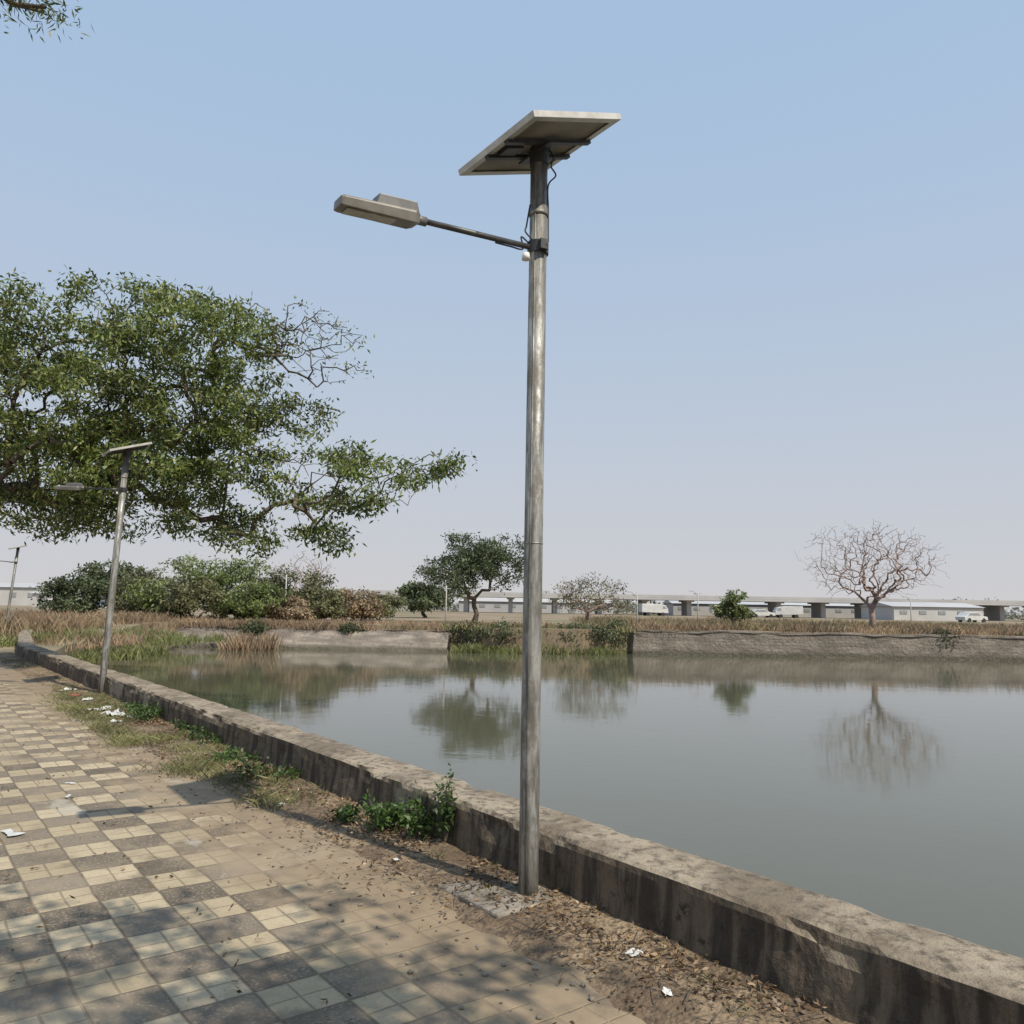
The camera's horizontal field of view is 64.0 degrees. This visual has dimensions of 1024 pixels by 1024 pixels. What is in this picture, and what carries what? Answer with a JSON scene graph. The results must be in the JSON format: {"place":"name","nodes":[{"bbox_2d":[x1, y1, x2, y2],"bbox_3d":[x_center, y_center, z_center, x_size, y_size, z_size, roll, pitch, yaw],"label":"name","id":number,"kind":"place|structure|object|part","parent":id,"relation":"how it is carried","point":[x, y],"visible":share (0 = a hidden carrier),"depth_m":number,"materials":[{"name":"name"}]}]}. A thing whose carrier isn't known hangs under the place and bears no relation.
{"place":"outdoors","nodes":[
{"label":"outdoors","id":0,"kind":"place"},
{"bbox_2d":[0,583,72,605],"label":"warehouse","id":1,"kind":"structure","parent":0,"point":[22,595],"depth_m":134.20,"materials":[{"name":"white metal"}]},
{"bbox_2d":[9,592,31,596],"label":"windows and door","id":2,"kind":"structure","parent":1,"relation":"in","point":[14,593],"depth_m":134.11,"materials":[{"name":"grey glass"}]},
{"bbox_2d":[31,588,106,607],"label":"warehouse","id":3,"kind":"structure","parent":0,"point":[34,596],"depth_m":120.72,"materials":[{"name":"white metal"}]},
{"bbox_2d":[0,661,645,1023],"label":"tiled pavement","id":4,"kind":"structure","parent":0,"point":[297,963],"depth_m":4.09,"materials":[{"name":"beige tile"}]},
{"bbox_2d":[1,829,24,835],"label":"plastic litter","id":5,"kind":"object","parent":4,"relation":"on","point":[10,832],"visible":1,"depth_m":5.51,"materials":[{"name":"white plastic"}]},
{"bbox_2d":[0,652,852,1023],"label":"dirt verge","id":6,"kind":"structure","parent":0,"point":[660,1010],"depth_m":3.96,"materials":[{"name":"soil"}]},
{"bbox_2d":[54,442,151,693],"bbox_3d":[-6.970,0.965,13.684,1.616,4.387,0.954,2,-7,-13],"label":"solar street lamp","id":7,"kind":"object","parent":6,"relation":"on","point":[127,454],"visible":0.99,"depth_m":13.77,"materials":[{"name":"metal"}]},
{"bbox_2d":[101,708,124,715],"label":"plastic litter","id":8,"kind":"object","parent":6,"relation":"on","point":[112,713],"visible":0.88,"depth_m":11.05,"materials":[{"name":"white plastic"}]},
{"bbox_2d":[115,701,139,709],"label":"leafy weed plant","id":9,"kind":"object","parent":6,"relation":"on","point":[126,704],"visible":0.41,"depth_m":11.47,"materials":[{"name":"green plant"}]},
{"bbox_2d":[116,700,149,712],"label":"leafy weed plant","id":10,"kind":"object","parent":6,"relation":"on","point":[133,706],"visible":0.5,"depth_m":11.12,"materials":[{"name":"green plant"}]},
{"bbox_2d":[126,702,152,716],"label":"leafy weed plant","id":11,"kind":"object","parent":6,"relation":"on","point":[140,709],"visible":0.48,"depth_m":10.82,"materials":[{"name":"green plant"}]},
{"bbox_2d":[134,706,162,720],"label":"leafy weed plant","id":12,"kind":"object","parent":6,"relation":"on","point":[141,714],"visible":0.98,"depth_m":10.53,"materials":[{"name":"green plant"}]},
{"bbox_2d":[134,702,162,717],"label":"leafy weed plant","id":13,"kind":"object","parent":6,"relation":"on","point":[156,708],"visible":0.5,"depth_m":10.75,"materials":[{"name":"green plant"}]},
{"bbox_2d":[164,717,190,730],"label":"leafy weed plant","id":14,"kind":"object","parent":6,"relation":"on","point":[181,726],"visible":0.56,"depth_m":9.84,"materials":[{"name":"green plant"}]},
{"bbox_2d":[180,721,209,740],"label":"leafy weed plant","id":15,"kind":"object","parent":6,"relation":"on","point":[201,733],"visible":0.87,"depth_m":9.14,"materials":[{"name":"green plant"}]},
{"bbox_2d":[195,732,223,745],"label":"leafy weed plant","id":16,"kind":"object","parent":6,"relation":"on","point":[214,739],"visible":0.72,"depth_m":8.83,"materials":[{"name":"green plant"}]},
{"bbox_2d":[204,745,242,763],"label":"leafy weed plant","id":17,"kind":"object","parent":6,"relation":"on","point":[226,756],"visible":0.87,"depth_m":7.94,"materials":[{"name":"green plant"}]},
{"bbox_2d":[230,750,261,761],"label":"leafy weed plant","id":18,"kind":"object","parent":6,"relation":"on","point":[248,754],"visible":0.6,"depth_m":7.96,"materials":[{"name":"green plant"}]},
{"bbox_2d":[229,752,276,780],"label":"leafy weed plant","id":19,"kind":"object","parent":6,"relation":"on","point":[247,769],"visible":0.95,"depth_m":7.21,"materials":[{"name":"green plant"}]},
{"bbox_2d":[270,758,304,781],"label":"leafy weed plant","id":20,"kind":"object","parent":6,"relation":"on","point":[291,769],"visible":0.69,"depth_m":7.21,"materials":[{"name":"green plant"}]},
{"bbox_2d":[328,803,364,823],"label":"leafy weed plant","id":21,"kind":"object","parent":6,"relation":"on","point":[346,812],"visible":0.98,"depth_m":5.80,"materials":[{"name":"green plant"}]},
{"bbox_2d":[357,789,414,830],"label":"leafy weed plant","id":22,"kind":"object","parent":6,"relation":"on","point":[381,817],"visible":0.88,"depth_m":5.61,"materials":[{"name":"green plant"}]},
{"bbox_2d":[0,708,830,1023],"bbox_3d":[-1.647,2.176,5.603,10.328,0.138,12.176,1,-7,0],"label":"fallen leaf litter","id":23,"kind":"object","parent":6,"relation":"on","point":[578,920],"visible":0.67,"depth_m":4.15,"materials":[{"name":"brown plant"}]},
{"bbox_2d":[395,780,436,838],"bbox_3d":[-0.626,1.992,5.438,0.300,0.390,0.406,1,-7,0],"label":"leafy weed plant","id":24,"kind":"object","parent":6,"relation":"on","point":[419,825],"visible":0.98,"depth_m":5.40,"materials":[{"name":"green plant"}]},
{"bbox_2d":[60,726,824,1020],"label":"pebbles","id":25,"kind":"object","parent":6,"relation":"on","point":[538,1016],"visible":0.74,"depth_m":4.27,"materials":[{"name":"stone"}]},
{"bbox_2d":[432,763,459,841],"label":"leafy weed plant","id":26,"kind":"object","parent":6,"relation":"on","point":[448,813],"visible":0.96,"depth_m":5.29,"materials":[{"name":"green plant"}]},
{"bbox_2d":[125,726,827,1023],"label":"fallen twigs","id":27,"kind":"object","parent":6,"relation":"on","point":[660,938],"visible":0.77,"depth_m":4.23,"materials":[{"name":"brown wood"}]},
{"bbox_2d":[624,948,642,956],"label":"plastic litter","id":28,"kind":"object","parent":6,"relation":"on","point":[630,951],"visible":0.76,"depth_m":3.70,"materials":[{"name":"white plastic"}]},
{"bbox_2d":[662,987,672,995],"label":"plastic litter","id":29,"kind":"object","parent":6,"relation":"on","point":[665,990],"visible":1,"depth_m":3.33,"materials":[{"name":"white plastic"}]},
{"bbox_2d":[0,618,891,665],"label":"green grass","id":30,"kind":"structure","parent":0,"point":[120,653],"depth_m":40.96,"materials":[{"name":"plant"}]},
{"bbox_2d":[0,607,1023,651],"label":"dry grass","id":31,"kind":"structure","parent":0,"point":[241,642],"depth_m":46.37,"materials":[{"name":"beige plant"}]},
{"bbox_2d":[0,605,1023,661],"bbox_3d":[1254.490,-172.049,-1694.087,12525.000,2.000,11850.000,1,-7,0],"label":"ground","id":32,"kind":"structure","parent":0,"point":[552,636],"depth_m":46.80,"materials":[{"name":"brown soil"}]},
{"bbox_2d":[2,545,26,624],"bbox_3d":[-21.272,3.291,34.156,1.554,3.981,0.771,5,-8,-34],"label":"solar street lamp","id":33,"kind":"object","parent":32,"relation":"on","point":[15,562],"visible":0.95,"depth_m":34.41,"materials":[{"name":"metal"}]},
{"bbox_2d":[0,0,94,42],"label":"roadside tree","id":34,"kind":"object","parent":32,"relation":"on","point":[32,7],"visible":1,"depth_m":4.99,"materials":[{"name":"green plant"}]},
{"bbox_2d":[29,569,120,613],"bbox_3d":[-26.977,5.195,50.737,4.358,3.408,4.559,-3,-8,32],"label":"bush","id":35,"kind":"object","parent":32,"relation":"on","point":[64,590],"visible":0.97,"depth_m":50.06,"materials":[{"name":"green plant"}]},
{"bbox_2d":[74,558,147,601],"bbox_3d":[-31.226,5.931,63.856,5.655,4.714,4.380,-3,-8,33],"label":"leafy tree","id":36,"kind":"object","parent":32,"relation":"on","point":[95,570],"visible":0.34,"depth_m":63.66,"materials":[{"name":"green plant"}]},
{"bbox_2d":[102,566,185,613],"bbox_3d":[-23.614,5.420,53.824,5.956,3.792,5.648,5,-8,-33],"label":"bush","id":37,"kind":"object","parent":32,"relation":"on","point":[119,604],"visible":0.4,"depth_m":53.23,"materials":[{"name":"green plant"}]},
{"bbox_2d":[121,551,227,617],"bbox_3d":[-21.270,4.789,52.087,6.455,4.729,4.952,4,-7,-22],"label":"bush","id":38,"kind":"object","parent":32,"relation":"on","point":[152,587],"visible":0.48,"depth_m":51.47,"materials":[{"name":"green plant"}]},
{"bbox_2d":[152,575,232,616],"bbox_3d":[-19.664,5.461,51.052,5.262,3.190,4.818,7,-9,-41],"label":"bush","id":39,"kind":"object","parent":32,"relation":"on","point":[191,596],"visible":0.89,"depth_m":50.00,"materials":[{"name":"green plant"}]},
{"bbox_2d":[179,557,283,619],"bbox_3d":[-17.530,5.059,53.227,7.229,4.579,5.276,1,-7,0],"label":"bush","id":40,"kind":"object","parent":32,"relation":"on","point":[234,569],"visible":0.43,"depth_m":52.81,"materials":[{"name":"green plant"}]},
{"bbox_2d":[0,266,477,566],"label":"mango tree","id":41,"kind":"object","parent":32,"relation":"on","point":[83,451],"visible":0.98,"depth_m":17.91,"materials":[{"name":"green plant"}]},
{"bbox_2d":[210,579,295,619],"bbox_3d":[-15.975,5.638,50.782,5.534,2.896,4.251,1,-7,0],"label":"bush","id":42,"kind":"object","parent":32,"relation":"on","point":[237,602],"visible":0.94,"depth_m":50.04,"materials":[{"name":"green plant"}]},
{"bbox_2d":[275,574,288,594],"bbox_3d":[-14.502,5.586,51.624,1.023,3.325,0.186,2,-7,-13],"label":"utility pole","id":43,"kind":"object","parent":32,"relation":"on","point":[286,577],"visible":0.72,"depth_m":51.76,"materials":[{"name":"grey metal"}]},
{"bbox_2d":[233,562,338,604],"bbox_3d":[-14.834,5.402,54.112,5.763,4.190,5.521,-3,-8,31],"label":"bush","id":44,"kind":"object","parent":32,"relation":"on","point":[313,579],"visible":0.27,"depth_m":53.70,"materials":[{"name":"green plant"}]},
{"bbox_2d":[263,593,321,620],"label":"bush","id":45,"kind":"object","parent":32,"relation":"on","point":[295,611],"visible":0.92,"depth_m":49.93,"materials":[{"name":"brown plant"}]},
{"bbox_2d":[269,551,330,590],"bbox_3d":[-14.573,5.168,55.919,5.139,5.014,4.055,1,-7,0],"label":"bare shrub tree","id":46,"kind":"object","parent":32,"relation":"on","point":[295,569],"visible":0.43,"depth_m":55.52,"materials":[{"name":"brown plant"}]},
{"bbox_2d":[165,626,449,651],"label":"stone retaining wall","id":47,"kind":"structure","parent":32,"relation":"on","point":[378,639],"depth_m":45.84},
{"bbox_2d":[288,585,348,620],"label":"bush","id":48,"kind":"object","parent":32,"relation":"on","point":[323,598],"visible":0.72,"depth_m":52.07,"materials":[{"name":"green plant"}]},
{"bbox_2d":[328,586,385,620],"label":"bush","id":49,"kind":"object","parent":32,"relation":"on","point":[362,608],"visible":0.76,"depth_m":56.86,"materials":[{"name":"brown plant"}]},
{"bbox_2d":[347,592,408,619],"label":"bush","id":50,"kind":"object","parent":32,"relation":"on","point":[392,602],"visible":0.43,"depth_m":61.17,"materials":[{"name":"green plant"}]},
{"bbox_2d":[347,596,416,610],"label":"warehouse","id":51,"kind":"structure","parent":32,"relation":"on","point":[399,608],"depth_m":159.36,"materials":[{"name":"grey metal"}]},
{"bbox_2d":[395,579,465,617],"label":"leafy tree","id":52,"kind":"object","parent":32,"relation":"on","point":[421,597],"visible":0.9,"depth_m":74.45,"materials":[{"name":"green plant"}]},
{"bbox_2d":[435,585,450,620],"bbox_3d":[-4.408,6.058,52.092,1.023,2.825,0.186,2,-7,-13],"label":"utility pole","id":53,"kind":"object","parent":32,"relation":"on","point":[446,588],"visible":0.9,"depth_m":52.14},
{"bbox_2d":[413,529,523,621],"bbox_3d":[-2.679,4.487,55.729,8.527,6.653,6.590,3,-7,-17],"label":"leafy tree","id":54,"kind":"object","parent":32,"relation":"on","point":[484,557],"visible":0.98,"depth_m":54.78,"materials":[{"name":"green plant"}]},
{"bbox_2d":[435,880,553,918],"bbox_3d":[-0.078,2.096,4.474,0.460,0.075,0.610,6,-8,-37],"label":"concrete footing","id":55,"kind":"object","parent":32,"relation":"on","point":[500,912],"visible":0.45,"depth_m":4.35,"materials":[{"name":"grey concrete"}]},
{"bbox_2d":[334,110,620,895],"bbox_3d":[-0.233,-0.088,4.422,1.507,4.578,0.770,6,-8,-35],"label":"solar street lamp","id":56,"kind":"object","parent":55,"relation":"on","point":[536,145],"visible":0.98,"depth_m":4.64,"materials":[{"name":"metal"}]},
{"bbox_2d":[341,207,396,224],"bbox_3d":[-0.768,-1.589,4.403,0.270,0.034,0.133,4,-7,-26],"label":"led window","id":57,"kind":"structure","parent":56,"relation":"in","point":[348,211],"depth_m":4.39,"materials":[{"name":"white plastic"}]},
{"bbox_2d":[0,607,1023,634],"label":"mixed scrub","id":58,"kind":"object","parent":32,"relation":"on","point":[579,619],"visible":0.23,"depth_m":50.02,"materials":[{"name":"green plant"}]},
{"bbox_2d":[16,628,1023,1023],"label":"embankment parapet wall","id":59,"kind":"structure","parent":32,"relation":"on","point":[846,962],"depth_m":3.84,"materials":[{"name":"concrete"}]},
{"bbox_2d":[458,597,612,613],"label":"warehouse","id":60,"kind":"structure","parent":32,"relation":"on","point":[484,604],"depth_m":159.44,"materials":[{"name":"white concrete"}]},
{"bbox_2d":[469,604,607,612],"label":"windows and door","id":61,"kind":"structure","parent":60,"relation":"in","point":[480,605],"depth_m":159.37,"materials":[{"name":"grey glass"}]},
{"bbox_2d":[124,588,1023,619],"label":"distant tree belt","id":62,"kind":"object","parent":32,"relation":"on","point":[454,607],"visible":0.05,"depth_m":178.89,"materials":[{"name":"green plant"}]},
{"bbox_2d":[547,571,637,625],"bbox_3d":[5.227,5.759,53.468,5.992,3.871,5.387,1,-7,0],"label":"sparse tree","id":63,"kind":"object","parent":32,"relation":"on","point":[585,606],"visible":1,"depth_m":53.35,"materials":[{"name":"green plant"}]},
{"bbox_2d":[235,617,1023,651],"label":"bank bushes","id":64,"kind":"object","parent":32,"relation":"on","point":[348,626],"visible":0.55,"depth_m":45.86,"materials":[{"name":"green plant"}]},
{"bbox_2d":[631,592,641,622],"bbox_3d":[7.986,6.532,53.571,1.023,2.625,0.186,2,-7,-13],"label":"utility pole","id":65,"kind":"object","parent":32,"relation":"on","point":[637,595],"visible":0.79,"depth_m":53.65,"materials":[{"name":"grey metal"}]},
{"bbox_2d":[639,604,668,615],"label":"parked truck","id":66,"kind":"object","parent":32,"relation":"on","point":[660,609],"visible":0.96,"depth_m":136.29,"materials":[{"name":"white paint"}]},
{"bbox_2d":[293,589,1023,620],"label":"elevated road","id":67,"kind":"structure","parent":32,"relation":"on","point":[993,610],"depth_m":144.79,"materials":[{"name":"grey concrete"}]},
{"bbox_2d":[692,591,698,620],"bbox_3d":[13.773,7.392,61.535,1.023,2.925,0.186,2,-7,-13],"label":"utility pole","id":68,"kind":"object","parent":32,"relation":"on","point":[697,606],"visible":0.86,"depth_m":61.58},
{"bbox_2d":[709,588,755,622],"bbox_3d":[13.813,6.137,51.100,3.004,2.775,2.281,4,-7,-26],"label":"young tree","id":69,"kind":"object","parent":32,"relation":"on","point":[722,609],"visible":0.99,"depth_m":50.87,"materials":[{"name":"green plant"}]},
{"bbox_2d":[663,603,853,617],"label":"walls","id":70,"kind":"structure","parent":32,"relation":"on","point":[831,612],"depth_m":155.99,"materials":[{"name":"white paint"}]},
{"bbox_2d":[663,600,853,605],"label":"roof","id":71,"kind":"structure","parent":70,"relation":"on","point":[761,603],"depth_m":157.59,"materials":[{"name":"white metal"}]},
{"bbox_2d":[678,607,853,612],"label":"windows and door","id":72,"kind":"structure","parent":70,"relation":"attached to","point":[805,610],"depth_m":155.92,"materials":[{"name":"grey glass"}]},
{"bbox_2d":[752,609,774,617],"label":"parked car","id":73,"kind":"object","parent":32,"relation":"on","point":[763,612],"visible":0.72,"depth_m":136.22,"materials":[{"name":"white paint"}]},
{"bbox_2d":[773,606,802,617],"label":"parked truck","id":74,"kind":"object","parent":32,"relation":"on","point":[793,611],"visible":0.92,"depth_m":138.25,"materials":[{"name":"white paint"}]},
{"bbox_2d":[628,629,1023,660],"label":"stone retaining wall","id":75,"kind":"structure","parent":32,"relation":"on","point":[831,645],"depth_m":45.65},
{"bbox_2d":[794,519,947,627],"bbox_3d":[21.960,3.916,49.832,8.854,7.148,4.801,1,-7,0],"label":"bare tree","id":76,"kind":"object","parent":32,"relation":"on","point":[872,607],"visible":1,"depth_m":49.56,"materials":[{"name":"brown plant"}]},
{"bbox_2d":[903,596,911,624],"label":"utility pole","id":77,"kind":"object","parent":32,"relation":"on","point":[910,608],"visible":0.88,"depth_m":69.52,"materials":[{"name":"grey metal"}]},
{"bbox_2d":[955,612,987,621],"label":"parked car","id":78,"kind":"object","parent":32,"relation":"on","point":[968,616],"visible":0.91,"depth_m":116.44,"materials":[{"name":"white paint"}]},
{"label":"windows","id":79,"kind":"part","parent":78,"relation":"part of","materials":[{"name":"grey glass"}]},
{"bbox_2d":[0,0,1023,614],"label":"sky","id":80,"kind":"structure","parent":0,"point":[785,287],"materials":[{"name":"blue"}]},
{"bbox_2d":[95,647,1023,957],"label":"pond water","id":81,"kind":"structure","parent":0,"point":[891,789],"depth_m":15.52,"materials":[{"name":"grey liquid"}]},
{"bbox_2d":[861,606,982,621],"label":"walls","id":82,"kind":"structure","parent":0,"point":[889,612],"depth_m":128.21,"materials":[{"name":"white paint"}]},
{"bbox_2d":[861,602,984,607],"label":"roof","id":83,"kind":"structure","parent":82,"relation":"on","point":[927,604],"depth_m":130.99,"materials":[{"name":"white metal"}]},
{"bbox_2d":[900,610,966,620],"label":"windows and door","id":84,"kind":"structure","parent":82,"relation":"attached to","point":[924,612],"depth_m":128.10,"materials":[{"name":"grey glass"}]}
]}

